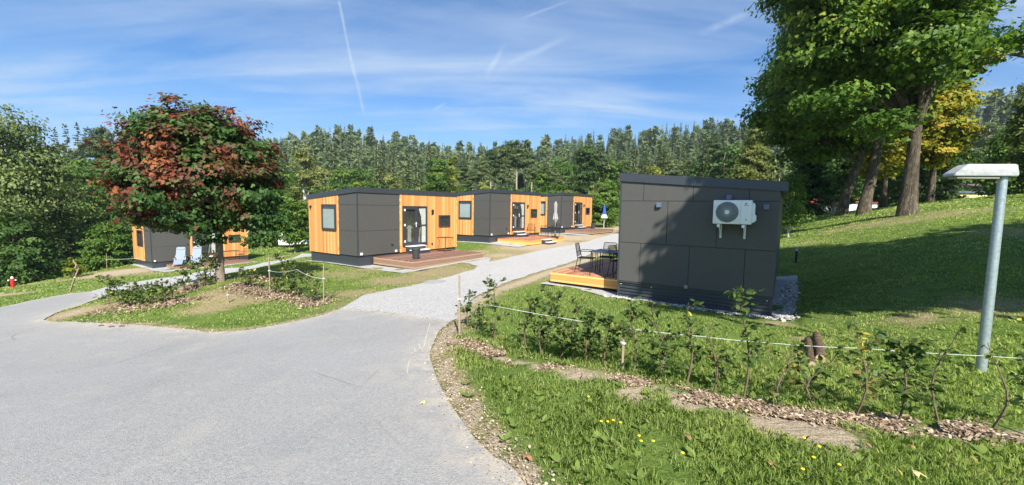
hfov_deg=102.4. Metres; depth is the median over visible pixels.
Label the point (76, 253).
broadleaf tree
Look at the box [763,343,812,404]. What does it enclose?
hedge sapling
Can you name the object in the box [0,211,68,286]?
broadleaf tree
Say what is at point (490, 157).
pine tree
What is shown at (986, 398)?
hedge sapling
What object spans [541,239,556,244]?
entrance step
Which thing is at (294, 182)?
broadleaf tree
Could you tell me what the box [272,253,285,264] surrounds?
hedge sapling
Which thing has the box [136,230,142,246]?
window
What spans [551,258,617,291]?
deck
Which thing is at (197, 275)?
hedge sapling
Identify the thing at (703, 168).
spruce tree
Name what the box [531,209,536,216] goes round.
window
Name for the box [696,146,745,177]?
broadleaf tree
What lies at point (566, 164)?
broadleaf tree
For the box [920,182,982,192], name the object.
house
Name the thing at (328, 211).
window
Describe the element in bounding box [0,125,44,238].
birch tree
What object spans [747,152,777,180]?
broadleaf tree
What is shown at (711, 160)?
broadleaf tree
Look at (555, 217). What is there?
closed parasol
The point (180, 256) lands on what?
reclining chair
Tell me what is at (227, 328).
loose stones
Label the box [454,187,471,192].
broadleaf tree
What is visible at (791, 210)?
young birch
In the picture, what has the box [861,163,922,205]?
broadleaf tree
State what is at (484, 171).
pine tree
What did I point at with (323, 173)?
broadleaf tree
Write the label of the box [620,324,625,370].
hedge stake
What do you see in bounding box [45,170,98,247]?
broadleaf tree
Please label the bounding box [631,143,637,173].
spruce tree
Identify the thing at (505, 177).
pine tree
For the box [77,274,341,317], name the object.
bark mulch
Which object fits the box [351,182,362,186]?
broadleaf tree
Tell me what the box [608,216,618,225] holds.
broadleaf tree
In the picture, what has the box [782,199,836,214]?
house
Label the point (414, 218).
door
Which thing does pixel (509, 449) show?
loose stones
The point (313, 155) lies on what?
spruce tree
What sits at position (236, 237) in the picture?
window
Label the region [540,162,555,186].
pine tree
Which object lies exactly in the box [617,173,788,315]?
tiny house
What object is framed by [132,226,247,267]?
tiny house
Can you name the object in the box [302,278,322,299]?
hedge sapling
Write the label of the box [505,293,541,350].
hedge sapling
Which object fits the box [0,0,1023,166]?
sky
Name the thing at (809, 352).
log
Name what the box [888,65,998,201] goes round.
maple tree
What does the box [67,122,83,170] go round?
spruce tree
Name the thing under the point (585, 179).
broadleaf tree
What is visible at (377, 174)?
spruce tree
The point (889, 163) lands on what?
maple tree
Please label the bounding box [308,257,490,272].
gravel bed
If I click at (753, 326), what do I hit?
hedge sapling
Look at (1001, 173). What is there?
lamp post
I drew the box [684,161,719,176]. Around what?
broadleaf tree
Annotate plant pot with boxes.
[411,248,420,258]
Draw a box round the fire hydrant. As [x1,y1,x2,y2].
[7,276,16,287]
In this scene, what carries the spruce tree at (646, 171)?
on the ground at (788, 426)
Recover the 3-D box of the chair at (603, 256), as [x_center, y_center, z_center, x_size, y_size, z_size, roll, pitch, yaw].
[3.101,0.457,13.338,0.551,0.892,0.585,4,5,29]
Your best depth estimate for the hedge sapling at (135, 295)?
10.09 m
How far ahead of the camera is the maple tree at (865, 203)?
23.40 m
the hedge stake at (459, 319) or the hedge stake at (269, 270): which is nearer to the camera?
the hedge stake at (459, 319)
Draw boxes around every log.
[804,337,816,365]
[812,331,825,362]
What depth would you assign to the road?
4.10 m
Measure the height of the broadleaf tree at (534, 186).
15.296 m
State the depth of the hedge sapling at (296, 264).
13.29 m
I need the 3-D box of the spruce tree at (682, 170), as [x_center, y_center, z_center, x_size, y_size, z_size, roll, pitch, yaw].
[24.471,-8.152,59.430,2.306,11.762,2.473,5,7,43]
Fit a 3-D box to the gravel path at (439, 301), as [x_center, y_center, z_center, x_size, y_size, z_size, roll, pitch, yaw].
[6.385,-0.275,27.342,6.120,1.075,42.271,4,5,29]
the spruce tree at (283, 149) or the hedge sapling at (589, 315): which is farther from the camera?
the spruce tree at (283, 149)
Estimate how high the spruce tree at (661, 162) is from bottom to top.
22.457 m
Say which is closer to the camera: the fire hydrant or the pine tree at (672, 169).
the fire hydrant
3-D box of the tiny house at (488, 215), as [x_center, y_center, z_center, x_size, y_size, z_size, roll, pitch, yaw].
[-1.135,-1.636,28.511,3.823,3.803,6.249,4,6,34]
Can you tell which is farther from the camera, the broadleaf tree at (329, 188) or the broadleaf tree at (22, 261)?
the broadleaf tree at (329, 188)
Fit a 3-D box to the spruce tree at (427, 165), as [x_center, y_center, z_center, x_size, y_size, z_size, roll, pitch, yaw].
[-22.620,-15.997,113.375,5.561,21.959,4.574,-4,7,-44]
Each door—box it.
[192,233,215,254]
[402,206,426,245]
[512,202,524,229]
[574,202,582,223]
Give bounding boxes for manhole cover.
[424,280,446,283]
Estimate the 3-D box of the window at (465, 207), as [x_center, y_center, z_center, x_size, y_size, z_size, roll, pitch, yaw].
[-2.968,-2.071,26.002,1.020,1.125,0.055,4,6,34]
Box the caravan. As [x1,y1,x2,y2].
[278,235,298,246]
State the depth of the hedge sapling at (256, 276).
11.34 m
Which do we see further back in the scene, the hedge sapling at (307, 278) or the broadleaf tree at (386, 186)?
the broadleaf tree at (386, 186)
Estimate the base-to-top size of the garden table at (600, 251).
0.731 m
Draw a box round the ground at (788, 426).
[0,158,1023,484]
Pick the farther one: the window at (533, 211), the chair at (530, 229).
the window at (533, 211)
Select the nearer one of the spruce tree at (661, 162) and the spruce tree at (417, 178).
the spruce tree at (417, 178)
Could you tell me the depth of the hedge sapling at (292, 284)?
10.68 m
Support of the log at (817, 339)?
on the ground at (788, 426)
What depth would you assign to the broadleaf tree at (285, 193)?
45.37 m
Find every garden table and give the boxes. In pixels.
[223,250,239,260]
[437,237,453,252]
[589,249,617,277]
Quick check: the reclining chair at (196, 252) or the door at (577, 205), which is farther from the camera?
the door at (577, 205)
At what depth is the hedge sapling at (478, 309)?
6.75 m
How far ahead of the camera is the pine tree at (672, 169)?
99.90 m
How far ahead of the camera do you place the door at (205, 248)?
30.82 m
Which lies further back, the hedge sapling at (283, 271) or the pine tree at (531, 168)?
the pine tree at (531, 168)
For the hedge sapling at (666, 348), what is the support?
on the ground at (788, 426)
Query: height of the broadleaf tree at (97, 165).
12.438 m
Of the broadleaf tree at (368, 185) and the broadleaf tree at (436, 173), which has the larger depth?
the broadleaf tree at (368, 185)
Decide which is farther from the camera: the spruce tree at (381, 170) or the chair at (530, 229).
the spruce tree at (381, 170)
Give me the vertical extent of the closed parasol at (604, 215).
2.450 m
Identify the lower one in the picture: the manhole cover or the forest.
the manhole cover
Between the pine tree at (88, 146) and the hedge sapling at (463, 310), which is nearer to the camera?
the hedge sapling at (463, 310)
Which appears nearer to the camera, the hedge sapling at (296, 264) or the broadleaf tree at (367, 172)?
the hedge sapling at (296, 264)
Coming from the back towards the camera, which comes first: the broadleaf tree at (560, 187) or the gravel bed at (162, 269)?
the broadleaf tree at (560, 187)
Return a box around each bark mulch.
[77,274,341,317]
[447,337,1023,445]
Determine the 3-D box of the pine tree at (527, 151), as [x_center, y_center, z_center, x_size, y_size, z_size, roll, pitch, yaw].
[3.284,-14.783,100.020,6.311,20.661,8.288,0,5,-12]
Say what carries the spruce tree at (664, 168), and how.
on the ground at (788, 426)
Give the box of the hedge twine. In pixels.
[462,299,1022,358]
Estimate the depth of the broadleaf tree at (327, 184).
100.78 m
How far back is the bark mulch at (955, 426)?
3.63 m
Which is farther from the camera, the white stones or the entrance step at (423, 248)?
the entrance step at (423, 248)
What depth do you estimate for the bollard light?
15.39 m
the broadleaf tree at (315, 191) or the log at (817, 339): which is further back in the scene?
the broadleaf tree at (315, 191)
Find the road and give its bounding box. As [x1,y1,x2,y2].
[0,291,524,484]
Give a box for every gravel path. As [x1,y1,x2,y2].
[91,253,310,295]
[339,233,618,320]
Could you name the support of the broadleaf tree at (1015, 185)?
on the ground at (788, 426)
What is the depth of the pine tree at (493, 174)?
109.44 m
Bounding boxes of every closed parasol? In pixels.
[551,201,558,237]
[601,204,606,228]
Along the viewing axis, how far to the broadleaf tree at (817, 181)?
31.85 m
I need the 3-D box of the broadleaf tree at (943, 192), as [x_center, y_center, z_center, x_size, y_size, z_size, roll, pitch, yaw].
[41.780,-7.279,39.326,5.332,10.159,5.750,1,5,0]
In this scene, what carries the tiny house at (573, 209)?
on the ground at (788, 426)
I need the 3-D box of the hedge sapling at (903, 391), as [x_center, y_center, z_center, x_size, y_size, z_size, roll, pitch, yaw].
[3.336,1.196,3.489,0.400,0.850,0.492,1,5,0]
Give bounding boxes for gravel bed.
[132,261,256,271]
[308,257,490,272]
[457,241,525,246]
[539,232,589,234]
[541,275,798,319]
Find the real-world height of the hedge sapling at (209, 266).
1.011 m
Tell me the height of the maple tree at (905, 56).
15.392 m
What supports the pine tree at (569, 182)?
on the ground at (788, 426)
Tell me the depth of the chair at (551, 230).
27.34 m
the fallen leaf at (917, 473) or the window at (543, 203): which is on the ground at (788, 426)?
the fallen leaf at (917, 473)
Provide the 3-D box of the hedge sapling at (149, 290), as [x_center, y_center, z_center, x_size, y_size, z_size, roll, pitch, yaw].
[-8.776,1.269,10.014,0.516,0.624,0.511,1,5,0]
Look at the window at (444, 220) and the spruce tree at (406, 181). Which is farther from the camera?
the spruce tree at (406, 181)
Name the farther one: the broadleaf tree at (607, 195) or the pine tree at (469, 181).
the pine tree at (469, 181)
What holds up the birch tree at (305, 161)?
on the ground at (788, 426)
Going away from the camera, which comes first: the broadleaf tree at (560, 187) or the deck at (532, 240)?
the deck at (532, 240)
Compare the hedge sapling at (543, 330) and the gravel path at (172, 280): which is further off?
the gravel path at (172, 280)
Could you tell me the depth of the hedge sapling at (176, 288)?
10.21 m
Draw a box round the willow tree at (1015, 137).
[995,78,1023,170]
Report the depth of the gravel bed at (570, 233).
32.94 m
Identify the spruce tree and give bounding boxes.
[50,128,60,156]
[61,124,72,164]
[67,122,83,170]
[79,129,92,171]
[280,138,288,180]
[310,140,315,166]
[327,138,337,174]
[371,140,383,186]
[379,142,387,175]
[385,143,395,177]
[403,159,412,189]
[412,159,421,188]
[423,145,432,184]
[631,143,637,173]
[639,153,645,173]
[643,152,650,173]
[656,141,663,174]
[659,148,668,174]
[677,145,688,175]
[697,141,709,176]
[718,144,728,177]
[768,162,776,180]
[773,148,784,180]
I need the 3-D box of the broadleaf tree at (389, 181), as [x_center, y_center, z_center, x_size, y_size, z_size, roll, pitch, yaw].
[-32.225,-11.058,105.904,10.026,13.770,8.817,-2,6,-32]
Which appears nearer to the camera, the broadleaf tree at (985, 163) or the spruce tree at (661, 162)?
the broadleaf tree at (985, 163)
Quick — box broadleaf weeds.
[460,300,1023,479]
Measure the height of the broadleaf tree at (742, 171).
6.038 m
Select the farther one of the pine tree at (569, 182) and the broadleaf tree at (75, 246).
the pine tree at (569, 182)
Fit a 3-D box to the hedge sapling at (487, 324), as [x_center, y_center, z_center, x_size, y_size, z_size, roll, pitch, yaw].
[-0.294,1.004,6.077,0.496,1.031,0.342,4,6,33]
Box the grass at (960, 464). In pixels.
[0,194,1023,484]
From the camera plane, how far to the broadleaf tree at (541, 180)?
68.96 m
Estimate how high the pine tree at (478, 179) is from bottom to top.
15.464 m
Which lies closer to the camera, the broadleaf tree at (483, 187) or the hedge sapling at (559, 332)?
the hedge sapling at (559, 332)
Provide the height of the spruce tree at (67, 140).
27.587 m
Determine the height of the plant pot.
0.428 m
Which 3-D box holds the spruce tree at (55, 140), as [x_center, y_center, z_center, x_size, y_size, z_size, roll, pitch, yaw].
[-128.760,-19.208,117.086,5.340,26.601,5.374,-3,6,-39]
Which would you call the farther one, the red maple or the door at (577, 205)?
the door at (577, 205)
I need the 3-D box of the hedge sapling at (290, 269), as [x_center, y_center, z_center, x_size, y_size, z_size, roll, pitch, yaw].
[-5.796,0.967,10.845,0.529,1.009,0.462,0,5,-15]
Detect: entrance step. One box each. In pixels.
[405,245,429,253]
[514,231,528,236]
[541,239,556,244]
[575,225,585,228]
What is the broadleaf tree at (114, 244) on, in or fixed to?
on the ground at (788, 426)
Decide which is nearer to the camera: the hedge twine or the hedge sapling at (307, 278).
the hedge twine
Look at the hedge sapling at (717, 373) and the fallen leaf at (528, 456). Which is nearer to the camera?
the fallen leaf at (528, 456)
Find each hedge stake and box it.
[69,268,79,291]
[268,256,270,292]
[323,263,324,300]
[457,275,461,335]
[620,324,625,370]
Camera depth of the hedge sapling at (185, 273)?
11.05 m
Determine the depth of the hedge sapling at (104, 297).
10.82 m
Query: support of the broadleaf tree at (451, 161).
on the ground at (788, 426)
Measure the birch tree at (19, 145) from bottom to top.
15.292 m
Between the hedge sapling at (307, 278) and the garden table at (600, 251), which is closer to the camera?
the hedge sapling at (307, 278)
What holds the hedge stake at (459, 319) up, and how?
on the ground at (788, 426)
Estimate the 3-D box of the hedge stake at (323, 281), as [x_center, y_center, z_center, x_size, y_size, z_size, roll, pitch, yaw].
[-4.572,1.041,10.008,0.061,1.069,0.058,1,5,0]
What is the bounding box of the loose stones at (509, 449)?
[412,325,579,484]
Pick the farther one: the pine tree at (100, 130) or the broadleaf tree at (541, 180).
the pine tree at (100, 130)
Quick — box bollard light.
[795,247,797,262]
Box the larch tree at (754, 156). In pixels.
[733,127,774,179]
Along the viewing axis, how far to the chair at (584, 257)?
13.03 m
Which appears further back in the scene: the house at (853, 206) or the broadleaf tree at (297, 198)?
the broadleaf tree at (297, 198)
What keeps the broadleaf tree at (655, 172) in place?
on the ground at (788, 426)
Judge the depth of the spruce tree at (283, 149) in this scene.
119.63 m
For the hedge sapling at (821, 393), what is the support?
on the ground at (788, 426)
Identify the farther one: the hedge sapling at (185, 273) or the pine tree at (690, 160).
the pine tree at (690, 160)
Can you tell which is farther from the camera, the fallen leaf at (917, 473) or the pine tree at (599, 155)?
the pine tree at (599, 155)
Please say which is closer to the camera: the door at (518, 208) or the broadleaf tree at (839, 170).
the door at (518, 208)
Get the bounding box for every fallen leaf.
[523,453,532,461]
[911,470,925,477]
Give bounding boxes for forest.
[0,82,1023,191]
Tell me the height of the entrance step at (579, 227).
0.342 m
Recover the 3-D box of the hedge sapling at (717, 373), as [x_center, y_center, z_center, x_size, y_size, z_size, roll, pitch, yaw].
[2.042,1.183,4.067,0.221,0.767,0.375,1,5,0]
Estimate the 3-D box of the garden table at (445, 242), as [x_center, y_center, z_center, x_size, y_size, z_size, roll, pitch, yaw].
[-3.198,0.111,19.714,0.780,0.731,0.780,4,6,34]
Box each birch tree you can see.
[0,103,108,276]
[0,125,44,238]
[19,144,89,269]
[286,146,321,210]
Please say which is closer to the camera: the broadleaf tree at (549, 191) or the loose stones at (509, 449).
the loose stones at (509, 449)
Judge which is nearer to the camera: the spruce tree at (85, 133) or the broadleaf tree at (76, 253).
the broadleaf tree at (76, 253)
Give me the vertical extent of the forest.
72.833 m
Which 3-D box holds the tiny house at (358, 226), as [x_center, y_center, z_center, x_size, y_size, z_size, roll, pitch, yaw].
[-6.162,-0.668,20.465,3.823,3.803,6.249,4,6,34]
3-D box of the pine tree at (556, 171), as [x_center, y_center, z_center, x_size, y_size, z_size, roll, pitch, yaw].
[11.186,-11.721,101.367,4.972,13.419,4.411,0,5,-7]
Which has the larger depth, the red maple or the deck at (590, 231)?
the deck at (590, 231)
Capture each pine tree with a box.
[74,127,103,161]
[84,125,113,155]
[102,131,126,157]
[447,158,458,173]
[452,160,469,181]
[458,170,478,187]
[472,160,486,189]
[475,157,495,184]
[483,149,500,187]
[491,156,502,188]
[493,164,512,187]
[495,144,508,188]
[497,141,515,189]
[502,140,531,188]
[512,173,524,188]
[516,140,537,191]
[523,159,539,191]
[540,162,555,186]
[550,168,566,185]
[566,174,576,189]
[589,145,614,219]
[616,160,633,178]
[657,153,669,170]
[663,156,681,175]
[685,156,697,173]
[695,133,724,162]
[971,120,1002,163]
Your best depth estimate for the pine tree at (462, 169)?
96.96 m
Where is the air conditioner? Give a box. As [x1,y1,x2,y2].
[713,200,756,238]
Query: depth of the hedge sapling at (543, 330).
5.38 m
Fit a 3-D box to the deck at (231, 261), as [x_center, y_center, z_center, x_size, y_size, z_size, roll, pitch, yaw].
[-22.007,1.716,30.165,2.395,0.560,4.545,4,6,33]
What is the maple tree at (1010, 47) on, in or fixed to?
on the ground at (788, 426)
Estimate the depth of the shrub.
25.19 m
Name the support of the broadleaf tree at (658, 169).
on the ground at (788, 426)
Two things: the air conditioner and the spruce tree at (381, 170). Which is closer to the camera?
the air conditioner
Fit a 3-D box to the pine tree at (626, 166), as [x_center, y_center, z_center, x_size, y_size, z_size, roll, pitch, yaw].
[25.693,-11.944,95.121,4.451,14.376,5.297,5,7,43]
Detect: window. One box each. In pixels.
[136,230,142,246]
[228,234,239,241]
[321,204,335,230]
[439,215,449,226]
[459,201,471,218]
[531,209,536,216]
[541,201,545,214]
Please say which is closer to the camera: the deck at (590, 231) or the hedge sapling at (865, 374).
the hedge sapling at (865, 374)
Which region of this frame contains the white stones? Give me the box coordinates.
[604,282,808,321]
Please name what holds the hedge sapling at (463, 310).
on the ground at (788, 426)
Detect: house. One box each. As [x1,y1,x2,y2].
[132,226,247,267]
[306,187,457,266]
[457,189,540,242]
[540,192,592,232]
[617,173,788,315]
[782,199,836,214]
[837,198,877,210]
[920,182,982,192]
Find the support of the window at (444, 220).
in the tiny house at (358, 226)
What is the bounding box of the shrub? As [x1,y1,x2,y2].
[61,257,86,277]
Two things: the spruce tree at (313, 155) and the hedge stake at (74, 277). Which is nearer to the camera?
the hedge stake at (74, 277)
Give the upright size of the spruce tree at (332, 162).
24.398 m
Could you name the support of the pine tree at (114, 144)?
on the ground at (788, 426)
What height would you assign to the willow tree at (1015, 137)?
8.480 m
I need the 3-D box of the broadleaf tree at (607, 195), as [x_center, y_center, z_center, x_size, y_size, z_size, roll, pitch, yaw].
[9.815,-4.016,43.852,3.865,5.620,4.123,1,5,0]
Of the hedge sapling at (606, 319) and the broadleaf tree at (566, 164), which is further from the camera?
the broadleaf tree at (566, 164)
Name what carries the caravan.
on the ground at (788, 426)
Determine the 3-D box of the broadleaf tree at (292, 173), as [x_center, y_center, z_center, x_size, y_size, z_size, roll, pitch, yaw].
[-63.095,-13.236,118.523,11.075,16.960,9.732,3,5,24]
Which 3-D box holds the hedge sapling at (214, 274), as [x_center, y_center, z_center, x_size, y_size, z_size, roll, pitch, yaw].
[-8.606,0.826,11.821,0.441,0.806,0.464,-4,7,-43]
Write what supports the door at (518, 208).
in the tiny house at (488, 215)
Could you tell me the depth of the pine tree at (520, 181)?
108.22 m
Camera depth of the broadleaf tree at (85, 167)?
47.56 m
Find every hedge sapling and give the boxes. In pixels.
[93,274,120,304]
[104,277,126,305]
[112,281,143,305]
[130,283,153,303]
[140,281,166,303]
[152,278,178,302]
[155,281,180,299]
[170,260,195,289]
[185,257,206,287]
[196,252,219,285]
[204,258,220,282]
[228,265,251,285]
[244,268,265,287]
[268,266,295,293]
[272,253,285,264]
[280,260,302,294]
[284,271,304,295]
[287,258,302,276]
[296,270,318,300]
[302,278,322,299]
[455,289,476,326]
[467,303,486,330]
[478,274,510,339]
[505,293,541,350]
[526,285,565,355]
[544,301,584,359]
[560,296,585,360]
[566,308,602,360]
[582,312,621,364]
[613,296,655,371]
[637,302,685,379]
[674,299,707,384]
[706,324,738,391]
[723,286,777,397]
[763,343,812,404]
[789,351,851,408]
[836,318,893,414]
[872,327,947,418]
[907,326,967,422]
[976,342,1023,427]
[1002,316,1023,406]
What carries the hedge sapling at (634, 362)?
on the ground at (788, 426)
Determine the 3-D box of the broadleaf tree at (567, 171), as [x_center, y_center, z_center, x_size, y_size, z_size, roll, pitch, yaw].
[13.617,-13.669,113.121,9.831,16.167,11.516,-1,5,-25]
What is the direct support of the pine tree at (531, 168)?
on the ground at (788, 426)
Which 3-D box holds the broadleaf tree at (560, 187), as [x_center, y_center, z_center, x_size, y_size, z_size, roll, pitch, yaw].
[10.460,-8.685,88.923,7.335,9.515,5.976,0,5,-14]
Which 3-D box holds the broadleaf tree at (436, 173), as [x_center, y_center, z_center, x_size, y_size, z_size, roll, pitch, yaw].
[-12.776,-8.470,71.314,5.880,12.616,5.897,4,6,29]
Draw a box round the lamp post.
[942,164,1018,372]
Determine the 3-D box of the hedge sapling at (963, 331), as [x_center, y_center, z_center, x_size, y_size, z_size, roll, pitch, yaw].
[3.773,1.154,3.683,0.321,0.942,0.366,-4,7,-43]
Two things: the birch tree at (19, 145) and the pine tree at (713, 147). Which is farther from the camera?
the pine tree at (713, 147)
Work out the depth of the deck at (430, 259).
17.67 m
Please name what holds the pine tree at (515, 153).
on the ground at (788, 426)
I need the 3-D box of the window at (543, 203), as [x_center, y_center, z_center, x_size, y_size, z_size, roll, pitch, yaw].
[2.293,-2.830,33.871,1.020,1.125,0.055,4,6,34]
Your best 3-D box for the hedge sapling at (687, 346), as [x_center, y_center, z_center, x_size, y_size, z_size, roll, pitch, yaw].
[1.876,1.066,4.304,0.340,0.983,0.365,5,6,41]
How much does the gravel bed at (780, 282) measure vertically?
0.351 m
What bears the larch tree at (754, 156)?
on the ground at (788, 426)
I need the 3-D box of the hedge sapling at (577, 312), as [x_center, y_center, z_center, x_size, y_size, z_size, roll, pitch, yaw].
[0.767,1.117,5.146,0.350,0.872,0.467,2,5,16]
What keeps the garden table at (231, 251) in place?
on the deck at (231, 261)
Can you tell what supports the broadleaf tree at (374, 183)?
on the ground at (788, 426)
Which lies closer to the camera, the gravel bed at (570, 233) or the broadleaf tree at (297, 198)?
the gravel bed at (570, 233)
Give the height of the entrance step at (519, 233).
0.342 m
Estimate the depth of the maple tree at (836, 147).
26.64 m
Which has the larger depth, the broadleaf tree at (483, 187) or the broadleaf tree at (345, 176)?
the broadleaf tree at (345, 176)
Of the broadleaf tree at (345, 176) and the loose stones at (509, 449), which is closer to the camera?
the loose stones at (509, 449)
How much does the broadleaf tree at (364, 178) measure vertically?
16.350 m
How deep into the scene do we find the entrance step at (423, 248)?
19.25 m
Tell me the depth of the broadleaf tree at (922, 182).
44.80 m
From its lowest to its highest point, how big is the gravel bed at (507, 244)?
0.158 m
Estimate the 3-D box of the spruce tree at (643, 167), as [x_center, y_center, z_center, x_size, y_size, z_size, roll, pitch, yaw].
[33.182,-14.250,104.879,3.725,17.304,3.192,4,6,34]
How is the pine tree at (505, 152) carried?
on the ground at (788, 426)
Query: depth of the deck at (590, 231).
33.31 m
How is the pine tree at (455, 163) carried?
on the ground at (788, 426)
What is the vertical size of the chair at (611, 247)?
0.892 m
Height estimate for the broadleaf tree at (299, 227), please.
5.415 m
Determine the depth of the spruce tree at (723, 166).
59.12 m
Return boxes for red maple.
[73,92,308,282]
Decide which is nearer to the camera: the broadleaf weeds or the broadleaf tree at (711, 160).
the broadleaf weeds
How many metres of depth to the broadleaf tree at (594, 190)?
84.33 m
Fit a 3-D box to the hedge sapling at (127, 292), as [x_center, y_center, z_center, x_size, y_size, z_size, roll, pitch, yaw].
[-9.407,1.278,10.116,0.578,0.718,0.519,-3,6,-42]
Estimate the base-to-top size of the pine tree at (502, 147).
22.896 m
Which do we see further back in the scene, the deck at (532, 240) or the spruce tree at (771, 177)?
the spruce tree at (771, 177)
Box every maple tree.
[734,18,925,215]
[744,0,1021,216]
[751,0,1023,215]
[842,124,930,207]
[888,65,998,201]
[971,3,1023,65]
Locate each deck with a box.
[166,258,252,269]
[373,249,482,268]
[498,235,563,245]
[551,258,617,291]
[565,228,613,234]
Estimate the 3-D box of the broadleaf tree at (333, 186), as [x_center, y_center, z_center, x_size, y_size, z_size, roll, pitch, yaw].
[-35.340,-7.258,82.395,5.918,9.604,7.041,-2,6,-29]
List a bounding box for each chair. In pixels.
[173,247,185,265]
[190,246,202,262]
[527,224,534,236]
[547,224,556,237]
[574,242,595,272]
[597,242,616,271]
[607,245,617,274]
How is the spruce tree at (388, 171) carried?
on the ground at (788, 426)
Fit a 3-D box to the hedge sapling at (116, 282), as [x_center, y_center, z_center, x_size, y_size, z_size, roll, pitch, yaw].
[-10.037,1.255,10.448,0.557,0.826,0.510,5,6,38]
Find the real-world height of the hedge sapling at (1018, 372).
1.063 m
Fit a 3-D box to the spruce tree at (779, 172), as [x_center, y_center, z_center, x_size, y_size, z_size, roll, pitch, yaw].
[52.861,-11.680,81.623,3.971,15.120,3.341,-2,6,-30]
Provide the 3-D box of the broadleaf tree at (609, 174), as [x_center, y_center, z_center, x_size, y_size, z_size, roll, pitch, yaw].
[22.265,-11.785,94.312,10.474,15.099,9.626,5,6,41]
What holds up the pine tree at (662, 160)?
on the ground at (788, 426)
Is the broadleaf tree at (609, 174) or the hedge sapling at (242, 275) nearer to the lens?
the hedge sapling at (242, 275)
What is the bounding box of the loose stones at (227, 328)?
[49,308,452,333]
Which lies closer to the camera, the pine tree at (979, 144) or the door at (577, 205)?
the door at (577, 205)
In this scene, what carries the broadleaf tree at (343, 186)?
on the ground at (788, 426)
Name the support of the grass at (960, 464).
on the ground at (788, 426)
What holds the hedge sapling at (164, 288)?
on the ground at (788, 426)
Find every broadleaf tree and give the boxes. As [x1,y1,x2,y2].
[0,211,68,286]
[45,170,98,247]
[58,158,123,229]
[58,223,113,264]
[72,218,134,272]
[80,151,131,237]
[251,144,293,247]
[271,197,309,252]
[283,167,298,177]
[285,186,302,201]
[287,176,308,186]
[297,166,337,189]
[301,188,324,198]
[319,185,335,192]
[320,182,334,189]
[325,182,342,189]
[326,164,364,186]
[329,182,351,189]
[348,167,373,183]
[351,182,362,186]
[357,167,374,177]
[362,179,377,186]
[363,183,377,187]
[371,172,404,188]
[375,184,390,188]
[421,158,455,191]
[445,156,460,192]
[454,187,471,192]
[478,182,491,189]
[526,168,552,191]
[532,170,552,193]
[538,185,555,192]
[547,163,572,190]
[549,156,580,190]
[549,180,579,192]
[569,145,598,193]
[584,184,602,194]
[590,178,619,226]
[593,157,625,193]
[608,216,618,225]
[638,165,662,174]
[647,167,661,174]
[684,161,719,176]
[687,145,741,167]
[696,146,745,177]
[727,164,761,179]
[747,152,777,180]
[777,157,841,218]
[812,148,864,211]
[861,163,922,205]
[897,167,942,202]
[918,115,987,202]
[958,124,1023,196]
[976,154,998,190]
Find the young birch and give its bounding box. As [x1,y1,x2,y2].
[779,170,816,237]

